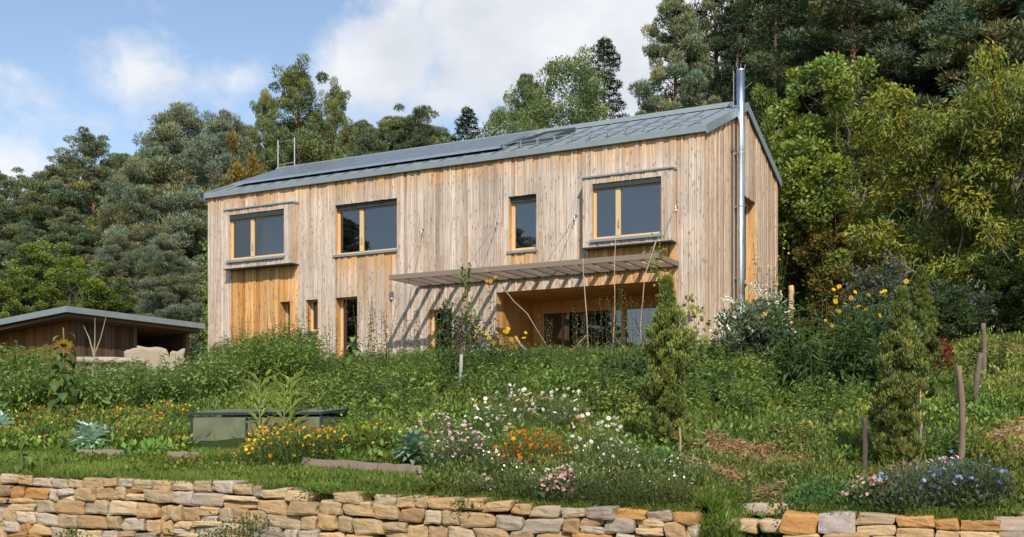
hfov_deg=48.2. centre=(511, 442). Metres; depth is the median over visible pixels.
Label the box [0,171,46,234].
pine tree
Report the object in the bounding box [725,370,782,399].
garden weed
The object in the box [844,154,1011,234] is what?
broadleaf tree
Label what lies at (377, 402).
garden weed
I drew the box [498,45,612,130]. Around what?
broadleaf tree
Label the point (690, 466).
flower plant
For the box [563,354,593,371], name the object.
garden weed
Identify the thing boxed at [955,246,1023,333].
broadleaf tree
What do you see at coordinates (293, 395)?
corn plant
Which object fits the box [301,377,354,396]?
garden weed
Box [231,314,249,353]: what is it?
leafy plant
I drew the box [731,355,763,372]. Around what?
garden weed
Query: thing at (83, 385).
leafy plant
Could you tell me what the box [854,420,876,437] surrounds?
garden weed
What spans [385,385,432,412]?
garden weed
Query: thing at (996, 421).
ground cover
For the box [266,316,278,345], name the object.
leafy plant
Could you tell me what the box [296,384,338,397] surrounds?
garden weed
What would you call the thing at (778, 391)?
garden weed
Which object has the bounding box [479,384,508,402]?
garden weed
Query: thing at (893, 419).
juniper
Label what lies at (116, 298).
broadleaf tree
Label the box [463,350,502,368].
garden weed
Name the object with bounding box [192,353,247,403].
leafy plant
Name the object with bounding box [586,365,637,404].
garden weed
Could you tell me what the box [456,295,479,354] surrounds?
leafy plant
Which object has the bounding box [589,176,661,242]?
window
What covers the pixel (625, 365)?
herb
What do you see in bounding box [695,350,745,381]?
garden weed
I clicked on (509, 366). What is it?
garden weed
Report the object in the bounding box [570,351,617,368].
garden weed
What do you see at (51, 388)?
leafy plant
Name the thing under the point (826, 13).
pine tree
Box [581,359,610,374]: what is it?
garden weed
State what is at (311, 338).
leafy plant
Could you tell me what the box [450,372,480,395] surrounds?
garden weed
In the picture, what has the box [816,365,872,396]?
garden weed
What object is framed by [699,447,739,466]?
garden weed
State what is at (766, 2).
pine tree
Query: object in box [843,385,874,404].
garden weed
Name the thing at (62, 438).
flower plant
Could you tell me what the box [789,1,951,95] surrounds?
pine tree
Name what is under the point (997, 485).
flower plant
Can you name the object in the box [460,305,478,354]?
leafy plant
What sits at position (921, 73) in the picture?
spruce tree
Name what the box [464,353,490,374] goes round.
leafy plant
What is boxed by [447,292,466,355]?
leafy plant
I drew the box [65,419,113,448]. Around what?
cabbage
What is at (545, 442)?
flower plant
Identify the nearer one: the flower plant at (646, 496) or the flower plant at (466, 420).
the flower plant at (646, 496)
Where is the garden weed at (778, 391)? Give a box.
[715,382,781,404]
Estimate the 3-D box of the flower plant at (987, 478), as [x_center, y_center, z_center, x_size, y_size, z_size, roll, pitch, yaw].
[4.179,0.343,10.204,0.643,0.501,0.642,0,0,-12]
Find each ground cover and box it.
[0,369,1023,465]
[0,424,452,463]
[0,444,554,492]
[170,324,881,405]
[409,418,1023,536]
[847,325,1023,465]
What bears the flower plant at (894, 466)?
on the ground at (227, 443)
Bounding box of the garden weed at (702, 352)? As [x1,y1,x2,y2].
[689,346,727,363]
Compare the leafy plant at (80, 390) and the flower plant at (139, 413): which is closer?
the flower plant at (139, 413)
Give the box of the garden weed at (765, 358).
[737,347,774,369]
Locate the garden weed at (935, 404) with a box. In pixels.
[921,397,953,416]
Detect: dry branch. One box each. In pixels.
[502,286,548,348]
[515,338,536,354]
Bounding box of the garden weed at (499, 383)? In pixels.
[489,371,535,410]
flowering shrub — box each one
[709,281,795,360]
[833,249,913,345]
[908,274,982,342]
[930,278,997,338]
[935,336,957,374]
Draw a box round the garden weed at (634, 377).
[609,373,648,402]
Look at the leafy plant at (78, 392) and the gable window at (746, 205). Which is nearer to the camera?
the leafy plant at (78, 392)
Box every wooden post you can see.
[416,467,421,476]
[679,427,681,454]
[788,285,793,329]
[862,417,867,470]
[919,424,923,450]
[956,365,965,462]
[971,352,983,412]
[981,323,986,377]
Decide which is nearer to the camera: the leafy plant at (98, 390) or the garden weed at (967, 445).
the garden weed at (967, 445)
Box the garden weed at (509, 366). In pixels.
[501,364,552,378]
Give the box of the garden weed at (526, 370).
[508,364,538,376]
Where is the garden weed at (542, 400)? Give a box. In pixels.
[530,391,559,416]
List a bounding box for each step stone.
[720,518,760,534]
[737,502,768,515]
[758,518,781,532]
[767,502,797,515]
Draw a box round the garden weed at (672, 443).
[651,434,697,450]
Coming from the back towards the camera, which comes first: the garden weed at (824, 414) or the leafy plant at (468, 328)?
the leafy plant at (468, 328)
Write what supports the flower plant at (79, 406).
on the ground at (227, 443)
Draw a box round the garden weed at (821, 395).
[800,382,855,415]
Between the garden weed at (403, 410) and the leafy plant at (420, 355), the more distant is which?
the leafy plant at (420, 355)
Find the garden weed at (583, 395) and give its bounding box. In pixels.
[573,381,612,404]
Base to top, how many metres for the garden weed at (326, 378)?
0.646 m
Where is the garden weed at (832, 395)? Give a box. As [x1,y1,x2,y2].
[824,385,867,400]
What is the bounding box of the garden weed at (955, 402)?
[942,387,979,415]
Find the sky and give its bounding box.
[0,0,761,216]
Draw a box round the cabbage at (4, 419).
[0,410,14,428]
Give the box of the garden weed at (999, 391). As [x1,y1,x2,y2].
[970,386,1009,408]
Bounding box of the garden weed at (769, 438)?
[760,428,795,445]
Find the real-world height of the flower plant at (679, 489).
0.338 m
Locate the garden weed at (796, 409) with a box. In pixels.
[782,399,828,420]
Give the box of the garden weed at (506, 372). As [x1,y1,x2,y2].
[483,365,522,388]
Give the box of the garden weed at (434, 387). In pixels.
[385,372,443,399]
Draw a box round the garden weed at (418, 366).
[413,359,449,375]
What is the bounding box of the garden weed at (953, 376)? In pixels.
[937,367,964,387]
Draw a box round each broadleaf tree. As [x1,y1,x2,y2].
[0,240,94,313]
[0,265,54,316]
[0,280,30,318]
[32,256,116,311]
[78,276,142,312]
[217,131,267,187]
[473,105,547,138]
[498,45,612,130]
[750,83,795,272]
[766,51,928,334]
[778,183,834,337]
[785,263,819,339]
[791,216,895,338]
[808,169,941,248]
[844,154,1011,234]
[853,211,931,264]
[863,190,1020,335]
[948,177,1020,231]
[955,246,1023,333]
[978,293,1023,334]
[1009,256,1023,306]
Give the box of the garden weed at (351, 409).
[343,403,374,423]
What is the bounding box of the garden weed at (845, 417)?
[838,412,865,425]
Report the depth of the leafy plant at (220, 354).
25.21 m
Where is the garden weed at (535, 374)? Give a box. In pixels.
[518,366,561,387]
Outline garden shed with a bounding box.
[0,306,204,378]
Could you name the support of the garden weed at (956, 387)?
on the ground at (227, 443)
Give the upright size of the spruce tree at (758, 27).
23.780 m
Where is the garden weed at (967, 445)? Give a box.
[922,431,981,458]
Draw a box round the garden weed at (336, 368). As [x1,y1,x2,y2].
[331,358,377,380]
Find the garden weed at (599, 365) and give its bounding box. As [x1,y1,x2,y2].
[595,354,632,375]
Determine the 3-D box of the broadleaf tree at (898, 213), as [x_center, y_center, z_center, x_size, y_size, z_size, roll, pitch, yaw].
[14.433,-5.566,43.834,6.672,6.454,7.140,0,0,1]
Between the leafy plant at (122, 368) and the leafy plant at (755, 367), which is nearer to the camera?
the leafy plant at (755, 367)
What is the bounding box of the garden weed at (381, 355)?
[376,347,408,371]
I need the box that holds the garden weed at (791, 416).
[772,406,823,425]
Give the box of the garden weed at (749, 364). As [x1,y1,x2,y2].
[704,358,750,372]
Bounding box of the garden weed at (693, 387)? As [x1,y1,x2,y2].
[678,378,710,397]
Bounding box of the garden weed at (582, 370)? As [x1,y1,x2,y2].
[567,364,589,375]
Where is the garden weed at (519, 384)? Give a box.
[489,377,526,400]
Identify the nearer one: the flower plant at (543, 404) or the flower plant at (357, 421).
the flower plant at (357, 421)
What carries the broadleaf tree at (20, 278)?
on the ground at (227, 443)
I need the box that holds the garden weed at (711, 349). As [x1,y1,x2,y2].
[702,341,740,363]
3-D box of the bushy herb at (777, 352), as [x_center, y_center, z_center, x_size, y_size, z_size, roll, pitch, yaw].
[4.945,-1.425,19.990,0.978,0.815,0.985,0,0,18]
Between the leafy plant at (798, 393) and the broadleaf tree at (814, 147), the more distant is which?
the broadleaf tree at (814, 147)
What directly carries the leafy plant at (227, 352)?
on the ground at (227, 443)
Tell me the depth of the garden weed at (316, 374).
22.54 m
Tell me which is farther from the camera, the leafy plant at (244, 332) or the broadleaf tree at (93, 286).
the broadleaf tree at (93, 286)
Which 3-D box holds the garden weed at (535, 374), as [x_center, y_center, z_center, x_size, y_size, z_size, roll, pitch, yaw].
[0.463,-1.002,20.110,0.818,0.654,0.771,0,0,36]
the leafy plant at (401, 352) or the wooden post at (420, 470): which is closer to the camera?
the wooden post at (420, 470)
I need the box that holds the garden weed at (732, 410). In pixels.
[714,405,743,423]
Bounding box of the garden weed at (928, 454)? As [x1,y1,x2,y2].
[913,437,956,462]
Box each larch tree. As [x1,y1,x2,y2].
[245,87,285,176]
[256,52,334,171]
[313,76,359,161]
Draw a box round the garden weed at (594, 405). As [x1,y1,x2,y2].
[585,391,629,419]
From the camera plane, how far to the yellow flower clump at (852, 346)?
17.57 m
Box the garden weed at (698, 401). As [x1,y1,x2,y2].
[650,390,705,417]
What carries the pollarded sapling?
on the ground at (227, 443)
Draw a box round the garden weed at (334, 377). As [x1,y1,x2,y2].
[327,368,360,384]
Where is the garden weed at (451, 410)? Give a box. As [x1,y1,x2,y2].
[433,397,478,419]
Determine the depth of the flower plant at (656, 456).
12.15 m
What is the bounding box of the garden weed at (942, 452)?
[929,440,972,461]
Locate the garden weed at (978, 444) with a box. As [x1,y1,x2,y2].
[967,441,1004,460]
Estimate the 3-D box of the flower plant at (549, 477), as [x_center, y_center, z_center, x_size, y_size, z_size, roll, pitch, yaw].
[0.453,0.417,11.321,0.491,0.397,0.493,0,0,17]
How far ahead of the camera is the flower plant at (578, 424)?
15.29 m
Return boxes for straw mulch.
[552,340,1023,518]
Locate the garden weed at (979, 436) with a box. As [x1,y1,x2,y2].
[944,427,986,450]
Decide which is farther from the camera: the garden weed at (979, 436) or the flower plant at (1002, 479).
the garden weed at (979, 436)
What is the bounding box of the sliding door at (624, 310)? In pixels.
[541,304,657,347]
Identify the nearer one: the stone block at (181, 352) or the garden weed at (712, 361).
the garden weed at (712, 361)
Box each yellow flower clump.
[468,325,526,375]
[753,234,789,306]
[754,279,909,397]
[831,284,887,366]
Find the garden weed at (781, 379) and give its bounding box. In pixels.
[747,361,815,403]
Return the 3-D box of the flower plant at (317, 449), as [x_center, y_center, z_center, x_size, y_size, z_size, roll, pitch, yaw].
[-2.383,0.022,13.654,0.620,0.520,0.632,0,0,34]
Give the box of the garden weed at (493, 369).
[478,362,522,375]
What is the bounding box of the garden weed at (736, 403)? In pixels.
[719,377,768,420]
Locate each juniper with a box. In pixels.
[634,272,701,447]
[867,285,931,467]
[908,264,943,403]
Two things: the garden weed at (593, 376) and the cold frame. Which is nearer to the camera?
the cold frame
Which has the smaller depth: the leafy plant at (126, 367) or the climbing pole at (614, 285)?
the leafy plant at (126, 367)
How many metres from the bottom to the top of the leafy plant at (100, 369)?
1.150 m
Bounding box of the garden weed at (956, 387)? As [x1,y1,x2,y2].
[949,380,985,395]
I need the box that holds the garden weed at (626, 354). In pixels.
[599,348,650,361]
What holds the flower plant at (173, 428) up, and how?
on the ground at (227, 443)
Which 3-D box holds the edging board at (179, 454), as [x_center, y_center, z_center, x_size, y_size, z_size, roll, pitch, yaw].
[-4.103,0.201,14.317,0.433,0.202,0.056,0,0,13]
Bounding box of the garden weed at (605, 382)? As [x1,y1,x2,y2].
[585,376,635,394]
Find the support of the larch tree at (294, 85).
on the ground at (227, 443)
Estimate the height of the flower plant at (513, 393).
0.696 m
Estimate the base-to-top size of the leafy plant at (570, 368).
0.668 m
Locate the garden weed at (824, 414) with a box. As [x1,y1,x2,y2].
[809,407,842,422]
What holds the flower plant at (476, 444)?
on the ground at (227, 443)
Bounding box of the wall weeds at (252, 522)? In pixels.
[54,484,481,536]
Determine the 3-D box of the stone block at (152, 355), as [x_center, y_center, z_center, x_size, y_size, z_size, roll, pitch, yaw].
[-9.525,-2.235,30.500,0.924,0.718,0.129,0,0,0]
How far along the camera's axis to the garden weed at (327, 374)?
24.14 m
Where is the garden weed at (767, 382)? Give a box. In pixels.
[731,376,796,396]
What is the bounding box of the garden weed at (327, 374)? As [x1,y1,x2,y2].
[315,365,344,378]
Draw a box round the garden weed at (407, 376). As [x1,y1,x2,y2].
[392,369,422,379]
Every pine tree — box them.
[0,164,100,290]
[0,166,66,258]
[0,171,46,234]
[0,196,33,274]
[0,248,9,305]
[3,228,54,286]
[35,252,75,302]
[42,211,99,303]
[45,150,96,230]
[48,126,129,277]
[84,152,131,254]
[88,101,226,360]
[88,208,162,277]
[89,232,144,314]
[90,154,184,254]
[93,155,197,320]
[131,232,207,361]
[182,109,267,352]
[225,124,264,179]
[284,118,345,163]
[336,120,386,156]
[346,118,381,154]
[348,126,389,155]
[372,127,390,144]
[374,115,414,150]
[387,103,450,150]
[414,123,458,143]
[442,132,457,142]
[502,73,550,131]
[627,0,721,114]
[661,0,779,106]
[723,0,806,73]
[740,0,949,200]
[749,1,858,115]
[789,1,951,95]
[843,0,1018,138]
[846,0,1023,218]
[981,53,1023,202]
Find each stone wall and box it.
[0,473,702,536]
[779,510,1000,536]
[994,420,1023,536]
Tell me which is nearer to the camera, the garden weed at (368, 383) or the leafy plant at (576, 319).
the garden weed at (368, 383)
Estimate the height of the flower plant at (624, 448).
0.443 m
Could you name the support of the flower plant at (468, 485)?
on the ground at (227, 443)
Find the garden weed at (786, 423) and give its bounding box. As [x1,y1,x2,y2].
[764,411,810,442]
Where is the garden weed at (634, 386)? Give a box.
[629,378,646,407]
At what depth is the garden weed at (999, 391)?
15.35 m
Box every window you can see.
[226,209,284,262]
[304,300,317,333]
[332,199,397,256]
[506,195,536,253]
[519,127,575,146]
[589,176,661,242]
[745,203,747,299]
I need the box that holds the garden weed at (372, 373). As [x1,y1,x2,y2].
[349,364,397,387]
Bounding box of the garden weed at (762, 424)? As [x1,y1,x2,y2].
[760,419,806,430]
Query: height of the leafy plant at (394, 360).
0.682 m
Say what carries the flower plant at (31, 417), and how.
on the ground at (227, 443)
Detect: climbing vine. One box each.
[198,240,207,362]
[458,262,475,348]
[486,270,499,362]
[642,233,681,318]
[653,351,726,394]
[676,294,715,346]
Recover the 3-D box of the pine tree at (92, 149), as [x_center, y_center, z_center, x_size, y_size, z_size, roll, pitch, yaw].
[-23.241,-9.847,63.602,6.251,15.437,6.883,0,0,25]
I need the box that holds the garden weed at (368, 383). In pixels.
[330,374,385,404]
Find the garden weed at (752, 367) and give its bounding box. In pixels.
[750,357,791,373]
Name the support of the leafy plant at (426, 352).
on the ground at (227, 443)
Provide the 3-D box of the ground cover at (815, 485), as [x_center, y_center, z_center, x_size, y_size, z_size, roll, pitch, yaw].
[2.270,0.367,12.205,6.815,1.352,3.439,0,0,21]
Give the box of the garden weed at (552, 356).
[519,349,560,373]
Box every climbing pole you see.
[583,258,588,350]
[613,232,615,341]
[640,242,655,335]
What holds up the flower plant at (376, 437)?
on the ground at (227, 443)
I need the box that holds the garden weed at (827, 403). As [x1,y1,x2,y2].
[806,395,856,413]
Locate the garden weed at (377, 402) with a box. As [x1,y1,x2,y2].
[341,390,401,414]
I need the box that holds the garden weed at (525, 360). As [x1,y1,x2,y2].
[495,349,547,371]
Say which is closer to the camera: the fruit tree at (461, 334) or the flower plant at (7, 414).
the flower plant at (7, 414)
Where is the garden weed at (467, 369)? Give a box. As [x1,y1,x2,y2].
[446,367,486,389]
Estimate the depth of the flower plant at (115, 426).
15.67 m
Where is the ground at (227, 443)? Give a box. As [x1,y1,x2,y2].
[31,336,1023,536]
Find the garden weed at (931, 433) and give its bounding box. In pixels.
[923,424,971,454]
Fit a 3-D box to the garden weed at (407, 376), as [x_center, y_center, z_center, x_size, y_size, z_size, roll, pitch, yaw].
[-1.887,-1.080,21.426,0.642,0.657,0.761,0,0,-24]
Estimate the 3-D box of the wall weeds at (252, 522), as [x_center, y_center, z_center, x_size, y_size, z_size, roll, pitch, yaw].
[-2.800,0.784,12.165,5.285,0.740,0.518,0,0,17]
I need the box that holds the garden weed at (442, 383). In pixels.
[432,369,466,394]
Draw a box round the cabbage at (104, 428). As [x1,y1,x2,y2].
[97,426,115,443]
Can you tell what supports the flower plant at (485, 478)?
on the ground at (227, 443)
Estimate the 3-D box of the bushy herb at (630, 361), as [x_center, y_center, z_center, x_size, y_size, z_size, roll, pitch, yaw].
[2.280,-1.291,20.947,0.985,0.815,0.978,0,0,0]
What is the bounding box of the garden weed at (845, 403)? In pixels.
[822,395,865,412]
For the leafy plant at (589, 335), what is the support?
on the ground at (227, 443)
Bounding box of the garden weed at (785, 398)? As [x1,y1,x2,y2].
[775,388,809,408]
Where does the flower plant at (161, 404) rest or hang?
on the ground at (227, 443)
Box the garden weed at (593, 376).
[584,368,609,387]
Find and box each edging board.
[77,449,124,456]
[167,451,199,457]
[301,457,377,471]
[378,463,420,474]
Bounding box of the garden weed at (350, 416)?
[324,405,366,423]
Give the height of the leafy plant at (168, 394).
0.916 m
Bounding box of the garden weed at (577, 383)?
[544,362,611,399]
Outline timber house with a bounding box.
[204,64,781,358]
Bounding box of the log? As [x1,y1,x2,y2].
[76,357,145,364]
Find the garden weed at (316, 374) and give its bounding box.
[297,367,328,389]
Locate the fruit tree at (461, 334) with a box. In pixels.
[433,297,489,384]
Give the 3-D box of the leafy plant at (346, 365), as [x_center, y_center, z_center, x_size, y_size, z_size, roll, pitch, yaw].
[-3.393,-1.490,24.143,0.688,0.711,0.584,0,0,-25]
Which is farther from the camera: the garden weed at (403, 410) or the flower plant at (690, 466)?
the garden weed at (403, 410)
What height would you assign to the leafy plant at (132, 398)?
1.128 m
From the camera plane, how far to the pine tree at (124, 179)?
65.34 m
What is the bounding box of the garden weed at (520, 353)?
[517,344,547,363]
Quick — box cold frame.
[189,408,348,441]
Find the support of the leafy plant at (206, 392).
on the ground at (227, 443)
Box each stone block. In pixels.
[123,347,143,369]
[137,345,168,370]
[168,349,185,373]
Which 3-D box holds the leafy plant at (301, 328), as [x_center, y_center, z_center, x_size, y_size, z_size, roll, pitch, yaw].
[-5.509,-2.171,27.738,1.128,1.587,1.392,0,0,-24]
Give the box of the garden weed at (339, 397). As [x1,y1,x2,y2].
[325,387,368,404]
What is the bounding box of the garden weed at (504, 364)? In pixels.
[486,358,532,377]
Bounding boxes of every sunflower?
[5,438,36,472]
[47,339,77,414]
[52,328,76,409]
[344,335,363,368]
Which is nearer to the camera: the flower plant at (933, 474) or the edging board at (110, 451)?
the flower plant at (933, 474)
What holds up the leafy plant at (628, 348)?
on the ground at (227, 443)
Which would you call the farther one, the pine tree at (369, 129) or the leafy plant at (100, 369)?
the pine tree at (369, 129)
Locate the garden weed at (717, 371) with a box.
[681,359,731,388]
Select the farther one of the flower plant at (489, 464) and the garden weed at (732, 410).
the garden weed at (732, 410)
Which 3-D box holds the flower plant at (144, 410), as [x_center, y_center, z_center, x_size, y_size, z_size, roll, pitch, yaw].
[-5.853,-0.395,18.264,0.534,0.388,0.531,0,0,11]
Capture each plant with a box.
[0,340,47,375]
[0,341,45,375]
[0,343,49,390]
[0,344,42,374]
[0,347,22,390]
[0,363,35,408]
[0,364,50,417]
[0,372,46,412]
[0,374,44,410]
[0,375,22,408]
[0,407,15,424]
[0,427,16,439]
[0,428,18,445]
[1,362,56,390]
[7,345,74,391]
[9,413,30,425]
[10,372,43,396]
[13,410,39,426]
[14,367,71,409]
[15,362,46,374]
[18,345,78,374]
[19,363,74,382]
[20,348,60,379]
[20,404,37,414]
[20,423,41,433]
[24,416,61,443]
[28,404,55,416]
[30,415,60,430]
[32,374,81,405]
[35,374,72,403]
[37,412,63,421]
[42,360,98,384]
[44,415,63,427]
[45,373,94,410]
[48,403,75,417]
[51,415,67,429]
[53,411,74,419]
[57,428,81,447]
[58,358,110,393]
[59,417,78,429]
[66,411,96,429]
[67,380,92,407]
[68,402,85,414]
[71,372,110,404]
[75,364,130,407]
[75,400,100,413]
[76,355,129,392]
[78,407,95,417]
[80,367,118,410]
[80,405,100,418]
[85,413,111,427]
[86,373,138,412]
[90,351,151,386]
[92,366,144,403]
[93,359,134,384]
[95,359,140,401]
[98,421,126,444]
[100,428,125,447]
[106,406,134,422]
[109,411,129,424]
[111,370,167,411]
[112,360,145,379]
[114,415,147,435]
[115,424,139,441]
[116,367,168,409]
[118,407,140,419]
[118,414,139,424]
[120,360,182,400]
[121,363,168,393]
[125,360,162,378]
[125,423,151,442]
[132,371,185,408]
[135,406,148,418]
[140,365,196,403]
[142,416,168,429]
[143,409,172,423]
[144,412,174,426]
[146,400,173,419]
[146,418,182,444]
[148,405,178,422]
[148,425,180,447]
[150,359,191,378]
[154,399,177,410]
[155,398,175,409]
[157,352,194,383]
[160,367,203,404]
[160,377,195,401]
[161,402,185,419]
[166,360,198,394]
[172,358,201,387]
[179,403,199,417]
[182,353,231,406]
[188,347,232,378]
[190,352,225,385]
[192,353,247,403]
[196,356,242,390]
[197,352,246,389]
[198,344,239,374]
[199,347,246,386]
[200,340,251,369]
[209,336,248,365]
[210,362,241,395]
[213,336,258,378]
[216,447,235,461]
[223,333,274,366]
[229,443,261,465]
[230,337,284,382]
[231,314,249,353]
[232,338,277,382]
[234,426,280,463]
[239,328,299,363]
[239,329,266,356]
[239,368,308,432]
[240,328,286,356]
[244,340,290,382]
[244,424,297,466]
[246,334,292,370]
[251,336,292,373]
[254,327,309,363]
[256,331,309,387]
[261,420,297,457]
[263,319,305,363]
[264,421,316,466]
[265,337,303,386]
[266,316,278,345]
[269,308,296,339]
[273,327,325,375]
[278,327,323,358]
[279,329,320,356]
[281,339,329,384]
[281,422,322,454]
[284,327,319,341]
[286,328,328,361]
[288,423,336,462]
[292,352,341,376]
[293,332,329,371]
[295,308,310,352]
[304,425,344,458]
[311,353,337,375]
[316,423,349,444]
[320,426,349,452]
[323,317,338,366]
[326,346,352,366]
[327,355,370,376]
[329,425,363,450]
[331,424,358,442]
[335,357,360,374]
[347,350,364,362]
[348,416,370,430]
[350,354,392,393]
[351,408,376,427]
[353,298,375,361]
[355,344,389,362]
[364,423,396,449]
[366,422,401,450]
[367,301,396,364]
[371,415,398,433]
[382,350,404,370]
[383,315,404,363]
[384,359,410,381]
[387,345,425,365]
[388,426,432,464]
[389,350,433,392]
[398,346,429,372]
[399,342,432,367]
[405,309,422,356]
[409,351,452,391]
[413,425,463,468]
[414,344,442,365]
[415,342,441,361]
[415,410,453,439]
[423,341,464,361]
[423,424,481,469]
[427,296,447,352]
[434,409,459,434]
[435,417,485,455]
[439,425,488,469]
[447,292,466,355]
[449,470,487,495]
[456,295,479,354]
[457,426,496,457]
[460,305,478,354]
[462,398,492,431]
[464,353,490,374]
[468,450,512,481]
[469,473,492,492]
[470,396,511,435]
[470,449,515,480]
[486,464,532,499]
[487,388,524,426]
[493,430,542,472]
[496,388,539,431]
[499,384,535,421]
[499,460,536,485]
[503,427,548,460]
[506,429,563,469]
[515,476,545,499]
[520,466,557,500]
[521,428,562,457]
[528,432,575,465]
[532,475,558,498]
[533,388,565,423]
[533,465,579,500]
[538,316,552,350]
[539,347,557,366]
[539,387,582,433]
[544,459,601,501]
[545,473,587,501]
[546,467,589,503]
[547,449,579,471]
[551,344,574,358]
[555,348,571,363]
[555,390,594,429]
[557,396,583,416]
[561,356,588,374]
[567,416,588,435]
[568,346,594,361]
[568,445,622,478]
[569,412,617,461]
[569,414,608,457]
[570,308,585,355]
[576,468,617,501]
[579,478,612,502]
[580,308,602,354]
[583,416,633,467]
[588,358,600,370]
[593,452,630,480]
[598,462,661,506]
[599,298,621,352]
[602,434,634,471]
[602,441,642,471]
[606,286,626,352]
[622,343,639,354]
[624,444,668,480]
[625,295,651,349]
[627,458,656,478]
[628,480,663,504]
[640,467,685,498]
[657,474,699,505]
[661,451,696,478]
[663,459,690,482]
[673,463,709,486]
[681,459,725,494]
[685,376,714,412]
[714,372,752,411]
[716,342,753,375]
[725,366,772,410]
[729,348,759,369]
[742,377,761,393]
[745,356,769,376]
[789,376,823,412]
[832,390,860,407]
[842,379,869,401]
[842,473,885,507]
[866,469,907,504]
[867,460,940,512]
[886,459,951,507]
[886,461,923,493]
[903,459,930,478]
[913,462,961,496]
[916,456,952,471]
[916,458,945,477]
[917,468,962,504]
[918,462,985,507]
[922,450,970,476]
[923,459,963,490]
[929,463,991,507]
[930,470,980,505]
[935,459,994,504]
[936,453,975,470]
[954,454,1020,505]
[958,459,1008,499]
[970,459,1017,498]
[974,464,1008,497]
[975,465,1011,492]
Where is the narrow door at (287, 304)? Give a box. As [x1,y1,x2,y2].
[286,303,289,341]
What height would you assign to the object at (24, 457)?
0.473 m
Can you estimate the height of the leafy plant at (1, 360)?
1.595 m
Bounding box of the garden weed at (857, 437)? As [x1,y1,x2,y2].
[836,430,870,448]
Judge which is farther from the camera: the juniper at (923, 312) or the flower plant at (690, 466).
the juniper at (923, 312)
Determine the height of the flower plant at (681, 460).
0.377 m
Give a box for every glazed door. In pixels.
[341,298,356,356]
[432,309,448,352]
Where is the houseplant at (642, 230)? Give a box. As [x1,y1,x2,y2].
[634,211,655,232]
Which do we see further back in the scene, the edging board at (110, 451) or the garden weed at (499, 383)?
the garden weed at (499, 383)
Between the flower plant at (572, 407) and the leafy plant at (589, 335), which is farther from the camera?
the leafy plant at (589, 335)
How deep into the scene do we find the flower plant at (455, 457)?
12.84 m
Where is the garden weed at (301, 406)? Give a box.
[285,389,339,416]
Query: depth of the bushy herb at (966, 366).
18.87 m
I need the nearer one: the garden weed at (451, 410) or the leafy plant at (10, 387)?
the garden weed at (451, 410)
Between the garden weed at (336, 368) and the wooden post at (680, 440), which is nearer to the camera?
the wooden post at (680, 440)
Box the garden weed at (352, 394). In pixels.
[322,382,371,408]
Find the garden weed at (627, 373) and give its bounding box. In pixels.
[607,358,653,392]
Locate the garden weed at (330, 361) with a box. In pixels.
[311,351,346,371]
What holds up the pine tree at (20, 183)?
on the ground at (227, 443)
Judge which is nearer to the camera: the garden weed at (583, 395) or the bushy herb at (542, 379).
the garden weed at (583, 395)
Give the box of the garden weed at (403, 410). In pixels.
[351,388,421,420]
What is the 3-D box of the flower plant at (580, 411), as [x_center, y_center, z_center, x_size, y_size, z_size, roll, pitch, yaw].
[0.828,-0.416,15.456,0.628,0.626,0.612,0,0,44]
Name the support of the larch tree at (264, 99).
on the ground at (227, 443)
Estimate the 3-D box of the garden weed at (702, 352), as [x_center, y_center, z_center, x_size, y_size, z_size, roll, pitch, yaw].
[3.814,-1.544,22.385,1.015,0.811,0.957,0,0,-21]
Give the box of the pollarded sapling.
[84,318,105,373]
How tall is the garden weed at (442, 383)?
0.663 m
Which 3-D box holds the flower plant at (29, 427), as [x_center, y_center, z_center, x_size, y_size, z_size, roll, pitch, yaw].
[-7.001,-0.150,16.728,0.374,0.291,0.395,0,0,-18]
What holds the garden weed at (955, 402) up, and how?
on the ground at (227, 443)
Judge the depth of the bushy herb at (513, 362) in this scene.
21.83 m
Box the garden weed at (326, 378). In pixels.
[311,377,355,393]
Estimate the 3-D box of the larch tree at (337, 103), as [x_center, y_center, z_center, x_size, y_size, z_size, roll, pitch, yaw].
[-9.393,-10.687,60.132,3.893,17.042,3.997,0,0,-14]
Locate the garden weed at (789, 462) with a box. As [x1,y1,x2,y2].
[773,453,807,473]
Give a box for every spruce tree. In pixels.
[450,106,482,140]
[580,36,629,121]
[700,0,771,144]
[711,0,780,99]
[745,0,811,149]
[753,0,866,151]
[844,0,1016,223]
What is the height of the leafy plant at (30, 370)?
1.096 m
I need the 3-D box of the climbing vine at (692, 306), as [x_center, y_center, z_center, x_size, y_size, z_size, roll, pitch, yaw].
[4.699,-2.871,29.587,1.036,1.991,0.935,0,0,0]
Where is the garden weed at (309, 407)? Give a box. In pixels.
[303,394,360,413]
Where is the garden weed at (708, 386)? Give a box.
[697,378,718,394]
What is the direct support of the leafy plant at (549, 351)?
on the ground at (227, 443)
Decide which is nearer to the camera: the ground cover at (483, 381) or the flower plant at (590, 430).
the flower plant at (590, 430)
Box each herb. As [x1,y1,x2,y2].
[302,373,366,400]
[328,349,387,383]
[361,373,411,404]
[383,364,450,391]
[435,344,490,381]
[492,351,536,375]
[520,371,572,388]
[550,354,592,375]
[576,362,625,390]
[583,381,650,417]
[601,352,650,377]
[611,350,658,380]
[675,334,716,371]
[685,365,742,408]
[695,352,766,384]
[739,362,791,397]
[767,340,818,366]
[795,404,836,427]
[808,372,881,402]
[940,352,992,379]
[959,334,1011,372]
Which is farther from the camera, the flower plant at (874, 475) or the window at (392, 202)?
the window at (392, 202)
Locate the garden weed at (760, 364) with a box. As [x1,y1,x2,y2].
[738,355,793,387]

